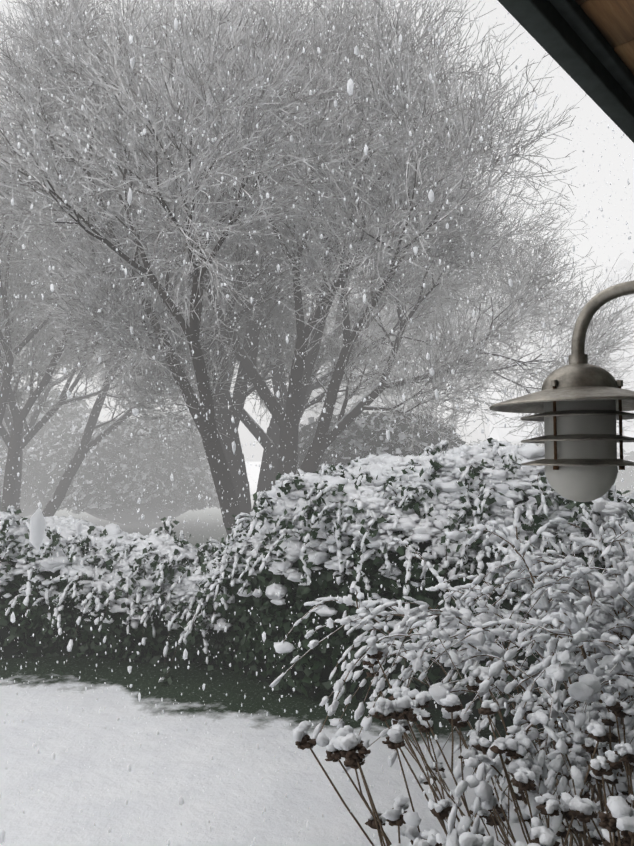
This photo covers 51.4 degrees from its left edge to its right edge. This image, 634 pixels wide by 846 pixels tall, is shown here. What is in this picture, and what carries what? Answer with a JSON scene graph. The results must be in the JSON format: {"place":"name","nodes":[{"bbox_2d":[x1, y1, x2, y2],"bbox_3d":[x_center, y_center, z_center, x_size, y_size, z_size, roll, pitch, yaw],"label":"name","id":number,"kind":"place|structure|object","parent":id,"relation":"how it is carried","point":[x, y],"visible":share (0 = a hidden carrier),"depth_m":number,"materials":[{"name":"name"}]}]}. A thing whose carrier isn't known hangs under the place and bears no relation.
{"place":"outdoors","nodes":[
{"label":"outdoors","id":0,"kind":"place"},
{"bbox_2d":[0,462,603,845],"bbox_3d":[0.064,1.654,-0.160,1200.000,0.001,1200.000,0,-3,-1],"label":"lawn","id":1,"kind":"structure","parent":0,"point":[241,800],"depth_m":3.63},
{"bbox_2d":[0,387,97,516],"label":"tree","id":2,"kind":"object","parent":1,"relation":"on","point":[31,470],"depth_m":16.14,"materials":[{"name":"grey plant"}]},
{"bbox_2d":[0,506,211,675],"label":"hedge","id":3,"kind":"object","parent":1,"relation":"on","point":[140,632],"depth_m":5.49,"materials":[{"name":"green plant"}]},
{"bbox_2d":[0,505,221,650],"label":"hedge snow","id":4,"kind":"structure","parent":3,"relation":"on","point":[67,525],"depth_m":5.52,"materials":[{"name":"white snow"}]},
{"bbox_2d":[0,118,237,516],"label":"tree","id":5,"kind":"object","parent":1,"relation":"on","point":[11,398],"visible":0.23,"depth_m":12.14,"materials":[{"name":"grey plant"}]},
{"bbox_2d":[20,411,219,525],"bbox_3d":[-4.695,1.185,16.794,5.722,2.958,4.262,0,-3,-1],"label":"bush","id":6,"kind":"object","parent":1,"relation":"on","point":[106,504],"depth_m":15.51,"materials":[{"name":"grey plant"}]},
{"bbox_2d":[77,343,239,416],"bbox_3d":[-7.212,-2.413,33.825,8.151,12.439,14.229,-1,-3,12],"label":"tree","id":7,"kind":"object","parent":1,"relation":"on","point":[160,400],"depth_m":33.26,"materials":[{"name":"grey plant"}]},
{"bbox_2d":[0,0,633,536],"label":"tree","id":8,"kind":"object","parent":1,"relation":"on","point":[224,218],"visible":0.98,"depth_m":8.80,"materials":[{"name":"grey plant"}]},
{"bbox_2d":[250,294,427,414],"bbox_3d":[0.960,-1.942,35.788,10.983,11.691,10.370,0,-3,-1],"label":"tree","id":9,"kind":"object","parent":1,"relation":"on","point":[270,371],"depth_m":34.88,"materials":[{"name":"grey plant"}]},
{"bbox_2d":[296,411,465,474],"bbox_3d":[1.105,0.980,13.091,3.719,2.606,3.493,0,-3,-1],"label":"bush","id":10,"kind":"object","parent":1,"relation":"on","point":[354,435],"depth_m":12.06,"materials":[{"name":"grey plant"}]},
{"bbox_2d":[153,438,633,730],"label":"hedge","id":11,"kind":"object","parent":1,"relation":"on","point":[221,639],"depth_m":4.62,"materials":[{"name":"green plant"}]},
{"bbox_2d":[156,437,633,681],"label":"hedge snow","id":12,"kind":"structure","parent":11,"relation":"on","point":[408,524],"depth_m":4.57,"materials":[{"name":"white snow"}]},
{"bbox_2d":[327,265,542,430],"bbox_3d":[3.920,-1.514,24.224,8.476,9.527,10.050,-1,-3,14],"label":"tree","id":13,"kind":"object","parent":1,"relation":"on","point":[453,403],"visible":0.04,"depth_m":22.41,"materials":[{"name":"grey plant"}]},
{"bbox_2d":[395,309,503,431],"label":"tree","id":14,"kind":"object","parent":1,"relation":"on","point":[460,422],"visible":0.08,"depth_m":45.12,"materials":[{"name":"grey plant"}]},
{"bbox_2d":[283,509,633,845],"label":"shrub arching stems","id":15,"kind":"object","parent":1,"relation":"on","point":[594,790],"visible":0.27,"depth_m":2.61,"materials":[{"name":"brown plant"}]},
{"bbox_2d":[269,500,633,845],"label":"snow","id":16,"kind":"object","parent":15,"relation":"on","point":[588,687],"visible":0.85,"depth_m":2.53,"materials":[{"name":"white snow"}]},
{"bbox_2d":[309,648,633,845],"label":"flower stems","id":17,"kind":"object","parent":1,"relation":"on","point":[382,833],"visible":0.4,"depth_m":1.90,"materials":[{"name":"brown plant"}]},
{"bbox_2d":[295,651,633,845],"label":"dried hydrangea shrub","id":18,"kind":"object","parent":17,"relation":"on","point":[352,757],"visible":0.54,"depth_m":1.76,"materials":[{"name":"brown plant"}]},
{"bbox_2d":[293,627,633,845],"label":"snow","id":19,"kind":"object","parent":18,"relation":"on","point":[346,738],"visible":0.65,"depth_m":1.75,"materials":[{"name":"white snow"}]},
{"bbox_2d":[447,277,598,440],"bbox_3d":[10.472,-1.898,33.348,11.110,11.369,12.759,0,-3,-1],"label":"tree","id":20,"kind":"object","parent":1,"relation":"on","point":[554,340],"visible":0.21,"depth_m":33.27,"materials":[{"name":"grey plant"}]},
{"bbox_2d":[466,439,633,495],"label":"hedge","id":21,"kind":"object","parent":1,"relation":"on","point":[628,482],"depth_m":19.16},
{"bbox_2d":[471,439,633,467],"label":"snowy hedge","id":22,"kind":"object","parent":21,"relation":"on","point":[472,443],"depth_m":19.64,"materials":[{"name":"white snow"}]},
{"bbox_2d":[489,411,633,451],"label":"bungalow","id":23,"kind":"object","parent":1,"relation":"on","point":[511,437],"visible":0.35,"depth_m":29.01,"materials":[{"name":"white"}]},
{"bbox_2d":[587,258,633,428],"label":"tree","id":24,"kind":"object","parent":1,"relation":"on","point":[626,264],"depth_m":29.10,"materials":[{"name":"grey plant"}]},
{"bbox_2d":[605,344,633,390],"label":"tree","id":25,"kind":"object","parent":1,"relation":"on","point":[632,367],"visible":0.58,"depth_m":26.69,"materials":[{"name":"grey plant"}]},
{"bbox_2d":[0,0,633,845],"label":"falling snowflakes","id":26,"kind":"object","parent":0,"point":[36,528],"visible":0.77,"depth_m":2.72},
{"bbox_2d":[0,0,633,461],"label":"sky","id":27,"kind":"structure","parent":0,"point":[565,86],"materials":[{"name":"white"}]},
{"bbox_2d":[284,285,413,429],"bbox_3d":[1.343,-1.630,26.009,5.373,7.891,5.348,0,-3,-1],"label":"tree","id":28,"kind":"object","parent":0,"point":[305,417],"depth_m":24.37,"materials":[{"name":"grey plant"}]},
{"bbox_2d":[498,0,633,142],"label":"roof fascia","id":29,"kind":"structure","parent":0,"point":[569,37],"depth_m":1.06,"materials":[{"name":"black wood"}]},
{"bbox_2d":[575,0,633,74],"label":"house soffit boards","id":30,"kind":"object","parent":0,"point":[612,21],"visible":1,"depth_m":1.03,"materials":[{"name":"brown wood"}]},
{"bbox_3d":[1.596,0.441,-0.892,4.002,2.340,11.000,-3,-4,43],"label":"house","id":31,"kind":"object","parent":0,"visible":0},
{"bbox_2d":[489,281,633,501],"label":"wall lamp","id":32,"kind":"object","parent":31,"relation":"attached to","point":[579,404],"visible":1,"depth_m":1.06,"materials":[{"name":"metal"}]}
]}

